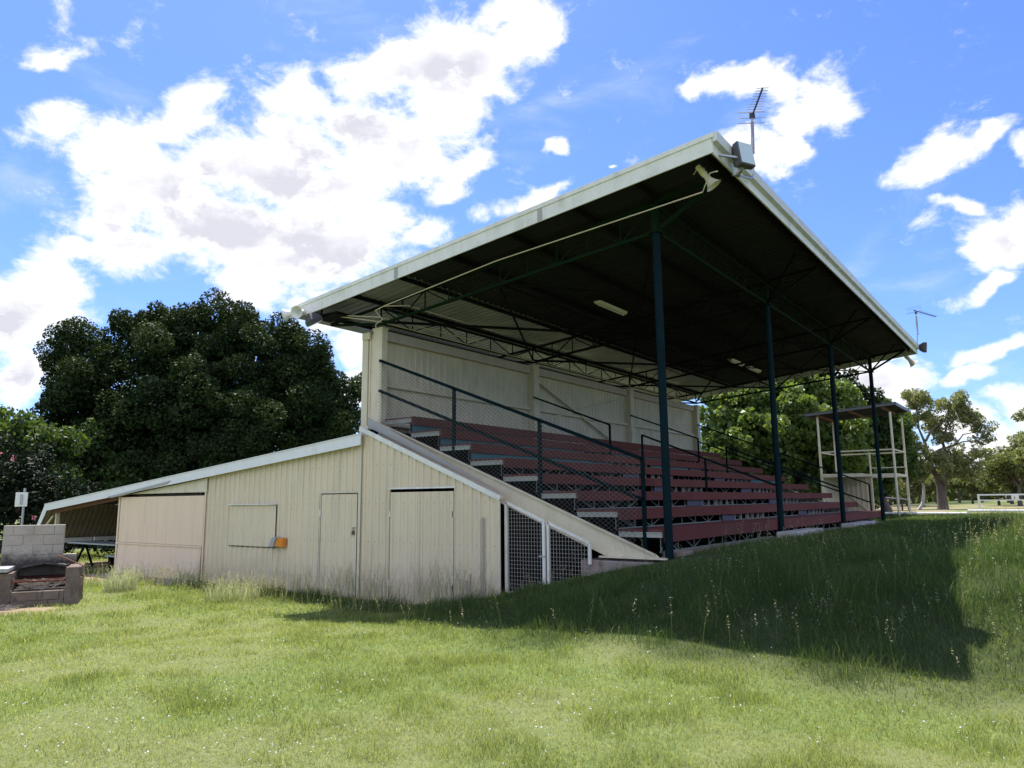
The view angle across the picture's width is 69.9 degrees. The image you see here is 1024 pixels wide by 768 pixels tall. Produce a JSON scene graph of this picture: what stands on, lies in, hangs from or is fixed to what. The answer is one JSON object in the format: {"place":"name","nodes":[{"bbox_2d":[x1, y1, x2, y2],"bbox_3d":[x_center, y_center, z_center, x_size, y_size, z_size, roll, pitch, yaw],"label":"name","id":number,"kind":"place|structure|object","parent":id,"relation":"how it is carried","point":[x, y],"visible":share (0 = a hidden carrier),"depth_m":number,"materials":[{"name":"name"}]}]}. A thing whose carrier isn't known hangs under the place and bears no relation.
{"place":"outdoors","nodes":[
{"label":"outdoors","id":0,"kind":"place"},
{"bbox_2d":[0,603,23,610],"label":"fallen sticks","id":1,"kind":"object","parent":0,"point":[7,608],"visible":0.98,"depth_m":12.93,"materials":[{"name":"beige wood"}]},
{"bbox_2d":[0,499,1023,767],"bbox_3d":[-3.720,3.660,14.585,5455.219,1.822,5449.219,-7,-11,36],"label":"ground","id":2,"kind":"structure","parent":0,"point":[712,641],"depth_m":6.40,"materials":[{"name":"green plant"}]},
{"bbox_2d":[15,488,27,524],"bbox_3d":[-12.718,3.855,18.867,0.136,2.321,0.241,-7,-11,36],"label":"sign","id":3,"kind":"object","parent":2,"relation":"on","point":[21,498],"visible":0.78,"depth_m":18.99,"materials":[{"name":"metal"}]},
{"bbox_2d":[0,524,84,607],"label":"block barbecue","id":4,"kind":"object","parent":2,"relation":"on","point":[31,552],"visible":0.91,"depth_m":14.01,"materials":[{"name":"concrete"}]},
{"bbox_2d":[16,577,65,589],"bbox_3d":[-8.767,3.736,13.729,0.872,0.243,0.616,5,-11,-33],"label":"firewood","id":5,"kind":"object","parent":4,"relation":"in","point":[33,585],"visible":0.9,"depth_m":13.57,"materials":[{"name":"grey wood"}]},
{"bbox_2d":[0,430,117,558],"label":"oleander","id":6,"kind":"object","parent":2,"relation":"on","point":[15,469],"visible":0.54,"depth_m":25.47,"materials":[{"name":"green plant"}]},
{"bbox_2d":[0,404,147,524],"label":"leafy tree","id":7,"kind":"object","parent":2,"relation":"on","point":[23,427],"visible":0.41,"depth_m":32.41,"materials":[{"name":"green plant"}]},
{"bbox_2d":[68,541,115,565],"bbox_3d":[-11.904,5.013,21.297,2.900,0.799,0.740,-7,-11,36],"label":"picnic table","id":8,"kind":"object","parent":2,"relation":"on","point":[86,543],"visible":0.52,"depth_m":21.82,"materials":[{"name":"metal"}]},
{"bbox_2d":[105,554,114,571],"bbox_3d":[-10.819,4.924,20.070,0.900,0.450,0.270,-7,-11,36],"label":"bench","id":9,"kind":"object","parent":2,"relation":"on","point":[111,560],"visible":0.33,"depth_m":20.21,"materials":[{"name":"metal"}]},
{"bbox_2d":[98,564,139,592],"bbox_3d":[-8.293,4.129,15.560,0.943,0.560,1.018,-7,-11,36],"label":"grass tussock","id":10,"kind":"object","parent":2,"relation":"on","point":[123,583],"depth_m":15.44,"materials":[{"name":"green plant"}]},
{"bbox_2d":[107,564,148,581],"bbox_3d":[-8.974,4.431,17.151,0.940,0.499,0.985,-2,-9,7],"label":"grass tussock","id":11,"kind":"object","parent":2,"relation":"on","point":[128,572],"depth_m":17.09,"materials":[{"name":"plant"}]},
{"bbox_2d":[169,560,202,584],"bbox_3d":[-7.383,4.277,16.532,0.843,0.571,0.829,-3,-9,13],"label":"grass tussock","id":12,"kind":"object","parent":2,"relation":"on","point":[185,579],"depth_m":16.43,"materials":[{"name":"green plant"}]},
{"bbox_2d":[29,287,361,499],"bbox_3d":[-16.387,1.524,37.610,18.151,13.395,8.238,0,-9,-6],"label":"fig tree","id":13,"kind":"object","parent":2,"relation":"on","point":[216,391],"visible":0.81,"depth_m":36.60,"materials":[{"name":"green plant"}]},
{"bbox_2d":[37,433,363,597],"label":"storage shed","id":14,"kind":"structure","parent":2,"relation":"on","point":[233,517],"depth_m":16.40,"materials":[{"name":"metal"}]},
{"bbox_2d":[268,537,285,546],"bbox_3d":[-4.939,3.328,15.424,0.436,0.204,0.142,-7,-11,36],"label":"wall box","id":15,"kind":"object","parent":14,"relation":"attached to","point":[277,542],"visible":1,"depth_m":15.36,"materials":[{"name":"orange plastic"}]},
{"bbox_2d":[319,494,357,597],"bbox_3d":[-3.427,3.166,14.407,1.160,1.975,0.077,-7,-11,36],"label":"door","id":16,"kind":"structure","parent":14,"relation":"in","point":[339,514],"depth_m":14.42,"materials":[{"name":"metal"}]},
{"bbox_2d":[201,571,265,602],"bbox_3d":[-5.309,3.878,14.153,1.294,0.580,1.302,-7,-11,36],"label":"grass tussock","id":17,"kind":"object","parent":2,"relation":"on","point":[219,594],"depth_m":13.98,"materials":[{"name":"green plant"}]},
{"bbox_2d":[5,533,1021,766],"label":"lawn flowers","id":18,"kind":"object","parent":2,"relation":"on","point":[383,680],"visible":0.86,"depth_m":5.49,"materials":[{"name":"white plant"}]},
{"bbox_2d":[84,506,1023,684],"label":"grass stalks","id":19,"kind":"object","parent":2,"relation":"on","point":[353,590],"depth_m":12.76,"materials":[{"name":"plant"}]},
{"bbox_2d":[84,506,1023,669],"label":"grass seed heads","id":20,"kind":"object","parent":19,"relation":"attached to","point":[334,586],"depth_m":12.17,"materials":[{"name":"plant"}]},
{"bbox_2d":[168,511,1023,713],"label":"long grass","id":21,"kind":"structure","parent":2,"relation":"on","point":[884,545],"depth_m":8.52,"materials":[{"name":"green plant"}]},
{"bbox_2d":[291,131,918,604],"bbox_3d":[4.494,1.528,19.535,9.405,6.988,18.204,-7,-11,36],"label":"grandstand","id":22,"kind":"object","parent":2,"relation":"on","point":[523,395],"visible":0.98,"depth_m":15.19,"materials":[{"name":"white paint"}]},
{"bbox_2d":[281,307,303,321],"bbox_3d":[-4.533,-1.438,15.253,0.483,0.286,0.277,0,-9,-3],"label":"horn speaker","id":23,"kind":"object","parent":22,"relation":"attached to","point":[286,315],"visible":0.44,"depth_m":15.16},
{"bbox_2d":[291,305,305,318],"bbox_3d":[-4.357,-1.438,15.026,0.263,0.282,0.459,-1,-9,3],"label":"horn speaker","id":24,"kind":"object","parent":22,"relation":"attached to","point":[297,312],"visible":0.91,"depth_m":14.91},
{"bbox_2d":[305,310,322,326],"bbox_3d":[-4.020,-1.351,14.928,0.299,0.353,0.360,6,-11,-35],"label":"floodlight","id":25,"kind":"object","parent":22,"relation":"attached to","point":[313,318],"visible":1,"depth_m":14.80,"materials":[{"name":"metal"}]},
{"bbox_2d":[388,492,420,604],"bbox_3d":[-1.962,2.991,13.355,0.763,2.020,0.046,-7,-11,36],"label":"door","id":26,"kind":"structure","parent":22,"relation":"in","point":[404,513],"depth_m":13.35,"materials":[{"name":"white paint"}]},
{"bbox_2d":[419,491,453,604],"bbox_3d":[-1.316,2.910,12.883,0.818,2.020,0.046,-7,-11,36],"label":"door","id":27,"kind":"structure","parent":22,"relation":"in","point":[436,507],"depth_m":12.91,"materials":[{"name":"white paint"}]},
{"bbox_2d":[594,300,626,315],"bbox_3d":[2.279,-1.728,16.831,0.180,0.099,1.290,-7,-11,36],"label":"batten light","id":28,"kind":"object","parent":22,"relation":"hanging from","point":[608,306],"visible":1,"depth_m":16.71,"materials":[{"name":"plastic"}]},
{"bbox_2d":[693,164,720,191],"bbox_3d":[2.817,-3.018,10.683,0.456,0.470,0.256,-7,-11,36],"label":"horn speaker","id":29,"kind":"object","parent":22,"relation":"attached to","point":[712,183],"visible":0.92,"depth_m":10.62},
{"bbox_2d":[728,359,743,365],"bbox_3d":[7.225,-0.680,23.595,0.180,0.099,1.100,-7,-11,36],"label":"batten light","id":30,"kind":"object","parent":22,"relation":"hanging from","point":[734,361],"visible":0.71,"depth_m":23.42,"materials":[{"name":"plastic"}]},
{"bbox_2d":[718,141,755,176],"bbox_3d":[3.239,-3.241,10.473,0.355,0.464,0.722,-8,-12,39],"label":"floodlight","id":31,"kind":"object","parent":22,"relation":"attached to","point":[742,156],"visible":1,"depth_m":10.46,"materials":[{"name":"grey metal"}]},
{"bbox_2d":[732,87,768,179],"bbox_3d":[3.626,-3.703,11.207,0.612,1.408,0.866,-3,-9,14],"label":"tv antenna","id":32,"kind":"object","parent":22,"relation":"on","point":[751,115],"visible":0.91,"depth_m":11.44,"materials":[{"name":"metal"}]},
{"bbox_2d":[747,366,761,372],"bbox_3d":[8.237,-0.475,24.946,0.180,0.099,1.100,-7,-11,36],"label":"batten light","id":33,"kind":"object","parent":22,"relation":"hanging from","point":[756,370],"visible":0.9,"depth_m":24.95,"materials":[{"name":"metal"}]},
{"bbox_2d":[902,353,917,367],"bbox_3d":[13.450,-0.825,24.741,0.497,0.538,0.327,0,-9,-6],"label":"horn speaker","id":34,"kind":"object","parent":22,"relation":"attached to","point":[911,361],"visible":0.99,"depth_m":24.71},
{"bbox_2d":[907,306,936,342],"bbox_3d":[14.160,-1.819,25.023,1.536,1.436,0.510,6,-11,-35],"label":"tv antenna","id":35,"kind":"object","parent":22,"relation":"on","point":[916,321],"visible":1,"depth_m":24.74,"materials":[{"name":"metal"}]},
{"bbox_2d":[919,342,926,352],"bbox_3d":[13.733,-1.217,24.511,0.298,0.308,0.300,-6,-10,30],"label":"floodlight","id":36,"kind":"object","parent":22,"relation":"attached to","point":[923,347],"visible":1,"depth_m":24.38,"materials":[{"name":"metal"}]},
{"bbox_2d":[698,374,884,500],"bbox_3d":[13.453,2.526,35.577,9.551,8.188,6.151,-1,-9,2],"label":"broadleaf tree","id":37,"kind":"object","parent":2,"relation":"on","point":[746,418],"visible":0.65,"depth_m":34.15,"materials":[{"name":"green plant"}]},
{"bbox_2d":[805,402,910,516],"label":"judges tower","id":38,"kind":"structure","parent":2,"relation":"on","point":[889,409],"depth_m":30.78,"materials":[{"name":"white metal"}]},
{"bbox_2d":[818,368,909,509],"bbox_3d":[16.113,2.676,38.765,8.818,9.095,4.356,0,-9,-4],"label":"broadleaf tree","id":39,"kind":"object","parent":2,"relation":"on","point":[865,391],"visible":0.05,"depth_m":37.87,"materials":[{"name":"green plant"}]},
{"bbox_2d":[888,487,899,504],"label":"scrub tree","id":40,"kind":"object","parent":2,"relation":"on","point":[890,501],"visible":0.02,"depth_m":68.03,"materials":[{"name":"green plant"}]},
{"bbox_2d":[870,397,922,511],"bbox_3d":[19.270,3.770,38.319,4.408,6.477,3.033,-1,-9,2],"label":"broadleaf tree","id":41,"kind":"object","parent":2,"relation":"on","point":[912,457],"visible":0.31,"depth_m":37.59,"materials":[{"name":"green plant"}]},
{"bbox_2d":[886,497,911,510],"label":"shelter","id":42,"kind":"object","parent":2,"relation":"on","point":[901,499],"visible":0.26,"depth_m":41.26,"materials":[{"name":"metal"}]},
{"bbox_2d":[890,462,929,505],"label":"scrub tree","id":43,"kind":"object","parent":2,"relation":"on","point":[903,491],"visible":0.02,"depth_m":62.44,"materials":[{"name":"green plant"}]},
{"bbox_2d":[894,472,935,506],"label":"scrub tree","id":44,"kind":"object","parent":2,"relation":"on","point":[915,487],"visible":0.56,"depth_m":56.17,"materials":[{"name":"green plant"}]},
{"bbox_2d":[904,464,932,508],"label":"gum tree","id":45,"kind":"object","parent":2,"relation":"on","point":[924,475],"visible":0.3,"depth_m":44.98,"materials":[{"name":"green plant"}]},
{"bbox_2d":[885,512,966,513],"bbox_3d":[14.031,6.403,35.358,13.670,0.450,0.100,-7,-11,36],"label":"rail fence","id":46,"kind":"object","parent":2,"relation":"on","point":[927,512],"visible":0.07,"depth_m":32.20,"materials":[{"name":"white metal"}]},
{"bbox_2d":[925,469,953,502],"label":"scrub tree","id":47,"kind":"object","parent":2,"relation":"on","point":[929,492],"visible":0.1,"depth_m":82.88,"materials":[{"name":"green plant"}]},
{"bbox_2d":[874,467,1023,505],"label":"distant woods","id":48,"kind":"object","parent":2,"relation":"on","point":[952,495],"depth_m":131.70,"materials":[{"name":"green plant"}]},
{"bbox_2d":[900,388,999,508],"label":"gum tree","id":49,"kind":"object","parent":2,"relation":"on","point":[943,458],"visible":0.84,"depth_m":45.37,"materials":[{"name":"green plant"}]},
{"bbox_2d":[947,467,969,502],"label":"scrub tree","id":50,"kind":"object","parent":2,"relation":"on","point":[959,497],"visible":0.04,"depth_m":87.68,"materials":[{"name":"green plant"}]},
{"bbox_2d":[947,475,995,503],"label":"scrub tree","id":51,"kind":"object","parent":2,"relation":"on","point":[955,483],"visible":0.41,"depth_m":73.96,"materials":[{"name":"green plant"}]},
{"bbox_2d":[965,469,1023,504],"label":"scrub tree","id":52,"kind":"object","parent":2,"relation":"on","point":[997,492],"visible":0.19,"depth_m":60.20,"materials":[{"name":"green plant"}]},
{"bbox_2d":[967,509,1023,513],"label":"rail fence","id":53,"kind":"object","parent":2,"relation":"on","point":[1012,510],"visible":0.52,"depth_m":29.98,"materials":[{"name":"white metal"}]},
{"bbox_2d":[975,445,1023,505],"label":"scrub tree","id":54,"kind":"object","parent":2,"relation":"on","point":[1002,467],"visible":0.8,"depth_m":55.65,"materials":[{"name":"green plant"}]},
{"bbox_2d":[977,494,1023,509],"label":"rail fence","id":55,"kind":"object","parent":2,"relation":"on","point":[1014,497],"visible":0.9,"depth_m":35.37,"materials":[{"name":"white metal"}]},
{"bbox_2d":[993,446,1013,503],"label":"scrub tree","id":56,"kind":"object","parent":2,"relation":"on","point":[1011,502],"depth_m":68.88,"materials":[{"name":"green plant"}]},
{"bbox_2d":[991,449,1023,489],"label":"scrub tree","id":57,"kind":"object","parent":2,"relation":"on","point":[1015,488],"visible":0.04,"depth_m":58.82,"materials":[{"name":"green plant"}]},
{"bbox_2d":[1006,430,1023,454],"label":"scrub tree","id":58,"kind":"object","parent":2,"relation":"on","point":[1012,439],"visible":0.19,"depth_m":56.54,"materials":[{"name":"green plant"}]},
{"bbox_2d":[1010,407,1023,464],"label":"scrub tree","id":59,"kind":"object","parent":2,"relation":"on","point":[1019,456],"visible":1,"depth_m":47.23,"materials":[{"name":"green plant"}]},
{"bbox_2d":[0,0,1023,466],"label":"sky","id":60,"kind":"structure","parent":0,"point":[273,155],"materials":[{"name":"blue"}]}
]}

